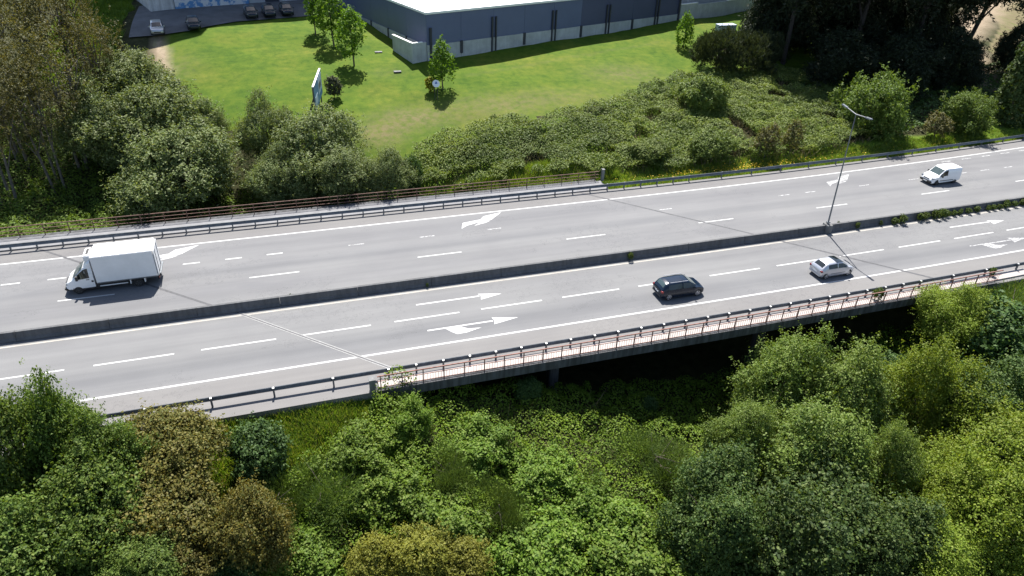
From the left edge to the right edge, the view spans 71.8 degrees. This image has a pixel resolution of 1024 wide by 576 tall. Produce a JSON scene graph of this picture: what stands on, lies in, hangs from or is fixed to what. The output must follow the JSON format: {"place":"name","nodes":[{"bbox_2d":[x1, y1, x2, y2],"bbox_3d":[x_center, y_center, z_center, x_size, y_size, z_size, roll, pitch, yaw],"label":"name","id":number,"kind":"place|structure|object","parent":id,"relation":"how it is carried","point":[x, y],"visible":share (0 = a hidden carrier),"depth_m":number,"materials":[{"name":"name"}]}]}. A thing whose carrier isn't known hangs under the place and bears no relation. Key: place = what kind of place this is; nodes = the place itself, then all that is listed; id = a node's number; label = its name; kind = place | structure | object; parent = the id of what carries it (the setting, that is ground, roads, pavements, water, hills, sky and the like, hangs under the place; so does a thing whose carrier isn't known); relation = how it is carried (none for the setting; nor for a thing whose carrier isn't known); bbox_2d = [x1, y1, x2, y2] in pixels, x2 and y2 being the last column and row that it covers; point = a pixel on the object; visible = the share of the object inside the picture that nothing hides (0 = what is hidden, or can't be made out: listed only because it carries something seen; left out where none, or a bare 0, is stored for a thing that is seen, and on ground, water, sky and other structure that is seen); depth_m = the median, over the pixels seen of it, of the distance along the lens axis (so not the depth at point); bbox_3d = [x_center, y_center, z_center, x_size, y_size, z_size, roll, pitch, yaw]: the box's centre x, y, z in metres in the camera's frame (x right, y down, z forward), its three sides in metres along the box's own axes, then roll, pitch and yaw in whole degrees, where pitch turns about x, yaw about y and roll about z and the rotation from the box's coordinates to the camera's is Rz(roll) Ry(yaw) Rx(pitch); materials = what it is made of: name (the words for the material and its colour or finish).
{"place":"outdoors","nodes":[
{"label":"outdoors","id":0,"kind":"place"},
{"bbox_2d":[153,11,817,159],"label":"lawn","id":1,"kind":"structure","parent":0,"point":[230,63],"depth_m":94.66,"materials":[{"name":"green plant"}]},
{"bbox_2d":[313,0,347,45],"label":"young tree","id":2,"kind":"object","parent":1,"relation":"on","point":[331,24],"visible":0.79,"depth_m":96.80,"materials":[{"name":"green plant"}]},
{"bbox_2d":[333,4,366,65],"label":"young tree","id":3,"kind":"object","parent":1,"relation":"on","point":[346,29],"visible":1,"depth_m":91.69,"materials":[{"name":"green plant"}]},
{"bbox_2d":[427,34,458,89],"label":"young tree","id":4,"kind":"object","parent":1,"relation":"on","point":[443,55],"visible":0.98,"depth_m":89.48,"materials":[{"name":"green plant"}]},
{"bbox_2d":[679,0,754,19],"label":"retaining wall","id":5,"kind":"structure","parent":1,"relation":"on","point":[712,9],"depth_m":125.23,"materials":[{"name":"concrete"}]},
{"bbox_2d":[687,24,754,73],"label":"pine bush","id":6,"kind":"object","parent":1,"relation":"on","point":[710,48],"visible":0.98,"depth_m":101.45,"materials":[{"name":"green plant"}]},
{"bbox_2d":[720,27,779,75],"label":"pine bush","id":7,"kind":"object","parent":1,"relation":"on","point":[762,58],"visible":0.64,"depth_m":103.01,"materials":[{"name":"green plant"}]},
{"bbox_2d":[710,0,822,62],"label":"pine tree","id":8,"kind":"object","parent":1,"relation":"on","point":[804,22],"visible":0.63,"depth_m":110.64,"materials":[{"name":"green plant"}]},
{"bbox_2d":[749,0,847,64],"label":"pine tree","id":9,"kind":"object","parent":1,"relation":"on","point":[804,4],"visible":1,"depth_m":106.19,"materials":[{"name":"green plant"}]},
{"bbox_2d":[0,139,1023,457],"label":"road","id":10,"kind":"structure","parent":0,"point":[160,363],"depth_m":60.23,"materials":[{"name":"grey asphalt"}]},
{"bbox_2d":[65,238,162,293],"bbox_3d":[-31.862,-1.725,56.400,7.030,3.160,2.540,-8,34,-17],"label":"box truck","id":11,"kind":"object","parent":10,"relation":"on","point":[111,263],"visible":1,"depth_m":55.59,"materials":[{"name":"white paint"}]},
{"bbox_2d":[0,196,1023,343],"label":"median barrier","id":12,"kind":"object","parent":10,"relation":"on","point":[177,314],"visible":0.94,"depth_m":58.29,"materials":[{"name":"concrete"}]},
{"bbox_2d":[0,134,1023,251],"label":"guardrail","id":13,"kind":"object","parent":10,"relation":"on","point":[255,221],"visible":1,"depth_m":71.34,"materials":[{"name":"metal"}]},
{"bbox_2d":[99,262,1023,418],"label":"guardrail","id":14,"kind":"object","parent":10,"relation":"on","point":[427,363],"visible":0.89,"depth_m":51.20,"materials":[{"name":"metal"}]},
{"bbox_2d":[652,273,703,299],"bbox_3d":[13.822,-0.237,58.511,4.110,1.539,2.120,-8,33,-16],"label":"car","id":15,"kind":"object","parent":10,"relation":"on","point":[671,286],"visible":1,"depth_m":57.85,"materials":[{"name":"black paint"}]},
{"bbox_2d":[809,256,853,278],"bbox_3d":[28.206,-1.945,62.241,3.740,1.468,2.040,-9,34,-17],"label":"car","id":16,"kind":"object","parent":10,"relation":"on","point":[825,267],"visible":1,"depth_m":61.58,"materials":[{"name":"silver metal"}]},
{"bbox_2d":[0,0,1023,575],"bbox_3d":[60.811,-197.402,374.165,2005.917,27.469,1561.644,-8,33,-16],"label":"ground","id":17,"kind":"structure","parent":0,"point":[694,360],"depth_m":63.75,"materials":[{"name":"brown soil"}]},
{"bbox_2d":[0,38,45,168],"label":"brown leaved tree","id":18,"kind":"object","parent":17,"relation":"on","point":[15,149],"visible":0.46,"depth_m":71.73,"materials":[{"name":"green plant"}]},
{"bbox_2d":[0,73,46,205],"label":"brown leaved tree","id":19,"kind":"object","parent":17,"relation":"on","point":[8,129],"visible":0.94,"depth_m":68.59,"materials":[{"name":"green plant"}]},
{"bbox_2d":[0,0,63,113],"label":"brown leaved tree","id":20,"kind":"object","parent":17,"relation":"on","point":[3,11],"visible":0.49,"depth_m":76.92,"materials":[{"name":"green plant"}]},
{"bbox_2d":[0,57,77,192],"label":"brown leaved tree","id":21,"kind":"object","parent":17,"relation":"on","point":[38,123],"visible":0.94,"depth_m":69.36,"materials":[{"name":"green plant"}]},
{"bbox_2d":[0,370,84,510],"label":"broadleaf tree","id":22,"kind":"object","parent":17,"relation":"on","point":[10,415],"visible":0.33,"depth_m":35.74,"materials":[{"name":"green plant"}]},
{"bbox_2d":[3,0,101,89],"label":"brown leaved tree","id":23,"kind":"object","parent":17,"relation":"on","point":[61,17],"visible":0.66,"depth_m":77.73,"materials":[{"name":"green plant"}]},
{"bbox_2d":[0,484,105,575],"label":"broadleaf tree","id":24,"kind":"object","parent":17,"relation":"on","point":[11,545],"visible":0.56,"depth_m":32.81,"materials":[{"name":"green plant"}]},
{"bbox_2d":[0,14,105,171],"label":"brown leaved tree","id":25,"kind":"object","parent":17,"relation":"on","point":[66,69],"visible":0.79,"depth_m":71.17,"materials":[{"name":"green plant"}]},
{"bbox_2d":[7,358,104,508],"bbox_3d":[-24.414,8.677,38.003,4.993,12.213,5.712,-6,33,-17],"label":"broadleaf tree","id":26,"kind":"object","parent":17,"relation":"on","point":[54,402],"visible":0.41,"depth_m":36.08,"materials":[{"name":"green plant"}]},
{"bbox_2d":[27,0,135,90],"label":"meadow strip","id":27,"kind":"object","parent":17,"relation":"on","point":[122,7],"visible":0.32,"depth_m":101.82,"materials":[{"name":"green plant"}]},
{"bbox_2d":[15,415,157,575],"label":"broadleaf tree","id":28,"kind":"object","parent":17,"relation":"on","point":[63,482],"visible":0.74,"depth_m":34.49,"materials":[{"name":"green plant"}]},
{"bbox_2d":[60,4,131,110],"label":"brown leaved tree","id":29,"kind":"object","parent":17,"relation":"on","point":[81,30],"visible":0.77,"depth_m":76.21,"materials":[{"name":"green plant"}]},
{"bbox_2d":[36,66,161,170],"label":"willow tree","id":30,"kind":"object","parent":17,"relation":"on","point":[92,101],"visible":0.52,"depth_m":72.82,"materials":[{"name":"green plant"}]},
{"bbox_2d":[53,394,160,520],"bbox_3d":[-21.992,9.492,38.331,5.774,9.334,5.024,28,40,35],"label":"broadleaf tree","id":31,"kind":"object","parent":17,"relation":"on","point":[108,435],"visible":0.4,"depth_m":37.00,"materials":[{"name":"green plant"}]},
{"bbox_2d":[67,36,182,115],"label":"willow tree","id":32,"kind":"object","parent":17,"relation":"on","point":[130,67],"visible":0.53,"depth_m":77.04,"materials":[{"name":"green plant"}]},
{"bbox_2d":[87,523,191,575],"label":"broadleaf tree","id":33,"kind":"object","parent":17,"relation":"on","point":[136,551],"visible":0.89,"depth_m":34.08,"materials":[{"name":"green plant"}]},
{"bbox_2d":[69,65,221,171],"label":"willow tree","id":34,"kind":"object","parent":17,"relation":"on","point":[162,101],"visible":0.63,"depth_m":72.77,"materials":[{"name":"green plant"}]},
{"bbox_2d":[99,452,225,574],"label":"brown oak","id":35,"kind":"object","parent":17,"relation":"on","point":[195,501],"visible":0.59,"depth_m":36.44,"materials":[{"name":"brown plant"}]},
{"bbox_2d":[95,397,240,491],"bbox_3d":[-19.608,9.605,40.265,7.494,6.325,6.942,3,32,0],"label":"brown oak","id":36,"kind":"object","parent":17,"relation":"on","point":[179,427],"visible":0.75,"depth_m":38.96,"materials":[{"name":"brown plant"}]},
{"bbox_2d":[98,110,252,223],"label":"willow tree","id":37,"kind":"object","parent":17,"relation":"on","point":[156,182],"visible":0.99,"depth_m":69.65,"materials":[{"name":"green plant"}]},
{"bbox_2d":[132,515,224,575],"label":"brown oak","id":38,"kind":"object","parent":17,"relation":"on","point":[195,560],"visible":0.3,"depth_m":35.46,"materials":[{"name":"brown plant"}]},
{"bbox_2d":[1,397,400,575],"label":"roadside grass","id":39,"kind":"structure","parent":17,"relation":"on","point":[329,421],"depth_m":45.17,"materials":[{"name":"green plant"}]},
{"bbox_2d":[0,82,422,237],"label":"ferny undergrowth","id":40,"kind":"object","parent":17,"relation":"on","point":[53,218],"visible":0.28,"depth_m":73.18,"materials":[{"name":"green plant"}]},
{"bbox_2d":[137,0,329,11],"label":"old factory","id":41,"kind":"structure","parent":17,"relation":"on","point":[154,5],"depth_m":107.89,"materials":[{"name":"blue paint"}]},
{"bbox_2d":[129,0,344,36],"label":"parking yard","id":42,"kind":"structure","parent":17,"relation":"on","point":[173,20],"depth_m":104.84,"materials":[{"name":"grey asphalt"}]},
{"bbox_2d":[195,468,299,575],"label":"brown oak","id":43,"kind":"object","parent":17,"relation":"on","point":[255,507],"visible":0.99,"depth_m":36.61,"materials":[{"name":"brown plant"}]},
{"bbox_2d":[224,410,294,484],"bbox_3d":[-15.115,9.801,42.273,4.130,4.343,4.192,-6,33,-17],"label":"shrub","id":44,"kind":"object","parent":17,"relation":"on","point":[260,436],"visible":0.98,"depth_m":41.44,"materials":[{"name":"green plant"}]},
{"bbox_2d":[227,85,300,164],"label":"willow tree","id":45,"kind":"object","parent":17,"relation":"on","point":[267,117],"visible":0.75,"depth_m":75.29,"materials":[{"name":"green plant"}]},
{"bbox_2d":[237,140,325,210],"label":"willow tree","id":46,"kind":"object","parent":17,"relation":"on","point":[256,181],"visible":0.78,"depth_m":71.70,"materials":[{"name":"green plant"}]},
{"bbox_2d":[262,502,349,575],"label":"leafy bush","id":47,"kind":"object","parent":17,"relation":"on","point":[325,556],"visible":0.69,"depth_m":39.31,"materials":[{"name":"green plant"}]},
{"bbox_2d":[255,96,372,207],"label":"willow tree","id":48,"kind":"object","parent":17,"relation":"on","point":[298,128],"visible":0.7,"depth_m":73.29,"materials":[{"name":"green plant"}]},
{"bbox_2d":[284,453,364,533],"bbox_3d":[-11.088,11.890,42.071,5.756,3.771,4.405,23,38,30],"label":"broom bush","id":49,"kind":"object","parent":17,"relation":"on","point":[321,492],"visible":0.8,"depth_m":41.56,"materials":[{"name":"green plant"}]},
{"bbox_2d":[307,142,381,204],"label":"willow tree","id":50,"kind":"object","parent":17,"relation":"on","point":[341,182],"visible":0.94,"depth_m":71.50,"materials":[{"name":"green plant"}]},
{"bbox_2d":[306,412,407,477],"bbox_3d":[-9.436,10.029,44.374,5.317,2.797,6.256,11,33,13],"label":"leafy bush","id":51,"kind":"object","parent":17,"relation":"on","point":[342,454],"visible":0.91,"depth_m":43.58,"materials":[{"name":"green plant"}]},
{"bbox_2d":[340,527,402,575],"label":"olive bush","id":52,"kind":"object","parent":17,"relation":"on","point":[365,549],"visible":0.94,"depth_m":38.42,"materials":[{"name":"green plant"}]},
{"bbox_2d":[330,447,441,530],"bbox_3d":[-7.951,12.483,42.892,6.429,3.151,6.719,-10,34,-15],"label":"leafy bush","id":53,"kind":"object","parent":17,"relation":"on","point":[394,482],"visible":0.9,"depth_m":42.05,"materials":[{"name":"green plant"}]},
{"bbox_2d":[352,143,427,201],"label":"willow tree","id":54,"kind":"object","parent":17,"relation":"on","point":[387,175],"visible":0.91,"depth_m":72.92,"materials":[{"name":"green plant"}]},
{"bbox_2d":[374,390,437,446],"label":"leafy bush","id":55,"kind":"object","parent":17,"relation":"on","point":[412,418],"visible":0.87,"depth_m":45.74,"materials":[{"name":"green plant"}]},
{"bbox_2d":[387,518,454,575],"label":"olive bush","id":56,"kind":"object","parent":17,"relation":"on","point":[421,565],"visible":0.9,"depth_m":38.65,"materials":[{"name":"green plant"}]},
{"bbox_2d":[388,481,493,570],"bbox_3d":[-4.188,13.801,42.130,6.574,4.026,6.842,-9,38,-15],"label":"leafy bush","id":57,"kind":"object","parent":17,"relation":"on","point":[455,518],"visible":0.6,"depth_m":41.92,"materials":[{"name":"green plant"}]},
{"bbox_2d":[424,436,479,500],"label":"broom bush","id":58,"kind":"object","parent":17,"relation":"on","point":[450,472],"visible":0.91,"depth_m":44.35,"materials":[{"name":"green plant"}]},
{"bbox_2d":[433,533,495,575],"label":"olive bush","id":59,"kind":"object","parent":17,"relation":"on","point":[470,544],"visible":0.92,"depth_m":39.07,"materials":[{"name":"green plant"}]},
{"bbox_2d":[429,408,515,482],"bbox_3d":[-2.299,10.094,46.668,5.484,3.527,5.594,26,39,32],"label":"leafy bush","id":60,"kind":"object","parent":17,"relation":"on","point":[479,446],"visible":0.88,"depth_m":46.29,"materials":[{"name":"green plant"}]},
{"bbox_2d":[467,469,532,541],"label":"broom bush","id":61,"kind":"object","parent":17,"relation":"on","point":[511,517],"visible":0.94,"depth_m":43.07,"materials":[{"name":"green plant"}]},
{"bbox_2d":[332,0,681,60],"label":"warehouse","id":62,"kind":"structure","parent":17,"relation":"on","point":[468,27],"depth_m":103.12,"materials":[{"name":"grey metal"}]},
{"bbox_2d":[0,180,1023,397],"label":"road bridge","id":63,"kind":"structure","parent":17,"relation":"on","point":[552,366],"depth_m":57.81,"materials":[{"name":"concrete"}]},
{"bbox_2d":[0,171,598,236],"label":"bridge railing","id":64,"kind":"object","parent":63,"relation":"on","point":[377,195],"visible":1,"depth_m":68.91,"materials":[{"name":"brown metal"}]},
{"bbox_2d":[377,270,1003,388],"bbox_3d":[17.039,2.635,54.367,54.502,1.085,0.295,-8,33,-16],"label":"bridge railing","id":65,"kind":"object","parent":63,"relation":"on","point":[685,335],"visible":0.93,"depth_m":53.01,"materials":[{"name":"metal"}]},
{"bbox_2d":[409,151,622,197],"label":"tall meadow grass","id":66,"kind":"structure","parent":17,"relation":"on","point":[610,173],"depth_m":78.77,"materials":[{"name":"green plant"}]},
{"bbox_2d":[17,305,1020,575],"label":"bramble thicket","id":67,"kind":"object","parent":17,"relation":"on","point":[615,407],"visible":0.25,"depth_m":48.94,"materials":[{"name":"green plant"}]},
{"bbox_2d":[478,497,610,575],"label":"leafy bush","id":68,"kind":"object","parent":17,"relation":"on","point":[549,543],"visible":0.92,"depth_m":41.39,"materials":[{"name":"green plant"}]},
{"bbox_2d":[492,435,604,513],"bbox_3d":[1.955,12.302,46.183,7.128,3.028,6.044,-7,34,-16],"label":"leafy bush","id":69,"kind":"object","parent":17,"relation":"on","point":[547,471],"visible":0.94,"depth_m":45.43,"materials":[{"name":"green plant"}]},
{"bbox_2d":[549,472,654,575],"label":"leafy bush","id":70,"kind":"object","parent":17,"relation":"on","point":[612,507],"visible":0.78,"depth_m":43.74,"materials":[{"name":"green plant"}]},
{"bbox_2d":[412,68,878,196],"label":"dead stems","id":71,"kind":"object","parent":17,"relation":"on","point":[651,114],"visible":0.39,"depth_m":85.59,"materials":[{"name":"brown plant"}]},
{"bbox_2d":[595,421,697,502],"bbox_3d":[9.407,11.604,49.007,7.486,4.042,5.688,11,33,14],"label":"broom bush","id":72,"kind":"object","parent":17,"relation":"on","point":[656,463],"visible":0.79,"depth_m":48.57,"materials":[{"name":"green plant"}]},
{"bbox_2d":[408,63,887,191],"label":"bramble bank","id":73,"kind":"structure","parent":17,"relation":"on","point":[741,80],"depth_m":87.47,"materials":[{"name":"green plant"}]},
{"bbox_2d":[627,132,673,162],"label":"shrub","id":74,"kind":"object","parent":17,"relation":"on","point":[657,145],"visible":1,"depth_m":81.32,"materials":[{"name":"green plant"}]},
{"bbox_2d":[585,505,717,575],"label":"leafy bush","id":75,"kind":"object","parent":17,"relation":"on","point":[650,557],"visible":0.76,"depth_m":41.87,"materials":[{"name":"green plant"}]},
{"bbox_2d":[669,69,735,110],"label":"shrub","id":76,"kind":"object","parent":17,"relation":"on","point":[703,89],"visible":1,"depth_m":90.59,"materials":[{"name":"green plant"}]},
{"bbox_2d":[680,125,742,160],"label":"shrub","id":77,"kind":"object","parent":17,"relation":"on","point":[699,140],"visible":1,"depth_m":82.25,"materials":[{"name":"green plant"}]},
{"bbox_2d":[647,438,779,575],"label":"broadleaf tree","id":78,"kind":"object","parent":17,"relation":"on","point":[720,482],"visible":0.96,"depth_m":41.61,"materials":[{"name":"green plant"}]},
{"bbox_2d":[696,393,790,482],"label":"alder tree","id":79,"kind":"object","parent":17,"relation":"on","point":[757,416],"visible":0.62,"depth_m":46.18,"materials":[{"name":"green plant"}]},
{"bbox_2d":[722,316,856,445],"bbox_3d":[20.408,6.952,53.162,8.475,14.137,9.279,17,35,22],"label":"alder tree","id":80,"kind":"object","parent":17,"relation":"on","point":[753,379],"visible":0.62,"depth_m":51.56,"materials":[{"name":"green plant"}]},
{"bbox_2d":[589,126,1023,189],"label":"verge grass","id":81,"kind":"structure","parent":17,"relation":"on","point":[933,140],"depth_m":86.42,"materials":[{"name":"green plant"}]},
{"bbox_2d":[713,415,905,575],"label":"broadleaf tree","id":82,"kind":"object","parent":17,"relation":"on","point":[806,543],"visible":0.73,"depth_m":40.22,"materials":[{"name":"green plant"}]},
{"bbox_2d":[733,383,887,519],"bbox_3d":[20.210,11.622,47.034,11.242,11.654,10.952,-7,36,-16],"label":"alder tree","id":83,"kind":"object","parent":17,"relation":"on","point":[826,427],"visible":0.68,"depth_m":44.64,"materials":[{"name":"green plant"}]},
{"bbox_2d":[801,25,882,87],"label":"pine tree","id":84,"kind":"object","parent":17,"relation":"on","point":[842,49],"visible":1,"depth_m":101.88,"materials":[{"name":"green plant"}]},
{"bbox_2d":[775,326,913,461],"bbox_3d":[24.517,8.505,52.141,10.349,11.654,9.933,-10,33,-14],"label":"alder tree","id":85,"kind":"object","parent":17,"relation":"on","point":[846,379],"visible":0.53,"depth_m":49.84,"materials":[{"name":"green plant"}]},
{"bbox_2d":[828,61,928,142],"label":"round tree","id":86,"kind":"object","parent":17,"relation":"on","point":[888,114],"visible":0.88,"depth_m":90.17,"materials":[{"name":"green plant"}]},
{"bbox_2d":[804,481,969,575],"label":"broadleaf tree","id":87,"kind":"object","parent":17,"relation":"on","point":[894,542],"visible":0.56,"depth_m":40.76,"materials":[{"name":"green plant"}]},
{"bbox_2d":[851,402,936,503],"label":"alder tree","id":88,"kind":"object","parent":17,"relation":"on","point":[898,447],"visible":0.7,"depth_m":45.53,"materials":[{"name":"green plant"}]},
{"bbox_2d":[778,62,1020,130],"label":"pine understorey","id":89,"kind":"object","parent":17,"relation":"on","point":[917,107],"visible":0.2,"depth_m":105.44,"materials":[{"name":"green plant"}]},
{"bbox_2d":[863,24,953,99],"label":"pine tree","id":90,"kind":"object","parent":17,"relation":"on","point":[914,56],"visible":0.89,"depth_m":102.85,"materials":[{"name":"green plant"}]},
{"bbox_2d":[850,323,1005,458],"bbox_3d":[30.836,8.737,52.796,9.603,13.685,9.575,-9,33,-15],"label":"yellow green tree","id":91,"kind":"object","parent":17,"relation":"on","point":[918,372],"visible":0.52,"depth_m":51.01,"materials":[{"name":"green plant"}]},
{"bbox_2d":[869,490,992,575],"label":"yellow green tree","id":92,"kind":"object","parent":17,"relation":"on","point":[959,543],"visible":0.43,"depth_m":40.73,"materials":[{"name":"green plant"}]},
{"bbox_2d":[887,430,1010,560],"bbox_3d":[28.638,13.738,46.251,7.902,9.764,7.504,7,32,7],"label":"yellow green tree","id":93,"kind":"object","parent":17,"relation":"on","point":[952,470],"visible":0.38,"depth_m":44.40,"materials":[{"name":"green plant"}]},
{"bbox_2d":[920,25,1000,90],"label":"pine tree","id":94,"kind":"object","parent":17,"relation":"on","point":[967,49],"visible":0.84,"depth_m":106.79,"materials":[{"name":"green plant"}]},
{"bbox_2d":[904,383,1023,530],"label":"yellow green tree","id":95,"kind":"object","parent":17,"relation":"on","point":[1010,428],"visible":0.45,"depth_m":48.09,"materials":[{"name":"green plant"}]},
{"bbox_2d":[907,279,1023,351],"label":"yellow green tree","id":96,"kind":"object","parent":17,"relation":"on","point":[948,303],"visible":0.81,"depth_m":57.06,"materials":[{"name":"green plant"}]},
{"bbox_2d":[912,432,1023,575],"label":"yellow green tree","id":97,"kind":"object","parent":17,"relation":"on","point":[1015,485],"visible":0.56,"depth_m":43.32,"materials":[{"name":"green plant"}]},
{"bbox_2d":[934,87,1004,140],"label":"round tree","id":98,"kind":"object","parent":17,"relation":"on","point":[974,106],"visible":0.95,"depth_m":93.47,"materials":[{"name":"green plant"}]},
{"bbox_2d":[919,339,1023,460],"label":"broadleaf tree","id":99,"kind":"object","parent":17,"relation":"on","point":[1014,389],"visible":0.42,"depth_m":51.14,"materials":[{"name":"green plant"}]},
{"bbox_2d":[939,288,1023,370],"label":"shrub","id":100,"kind":"object","parent":17,"relation":"on","point":[994,342],"visible":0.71,"depth_m":55.89,"materials":[{"name":"green plant"}]},
{"bbox_2d":[985,16,1023,77],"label":"pine tree","id":101,"kind":"object","parent":17,"relation":"on","point":[1006,48],"visible":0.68,"depth_m":111.35,"materials":[{"name":"green plant"}]},
{"bbox_2d":[989,41,1023,128],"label":"columnar tree","id":102,"kind":"object","parent":17,"relation":"on","point":[1003,95],"visible":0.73,"depth_m":97.36,"materials":[{"name":"green plant"}]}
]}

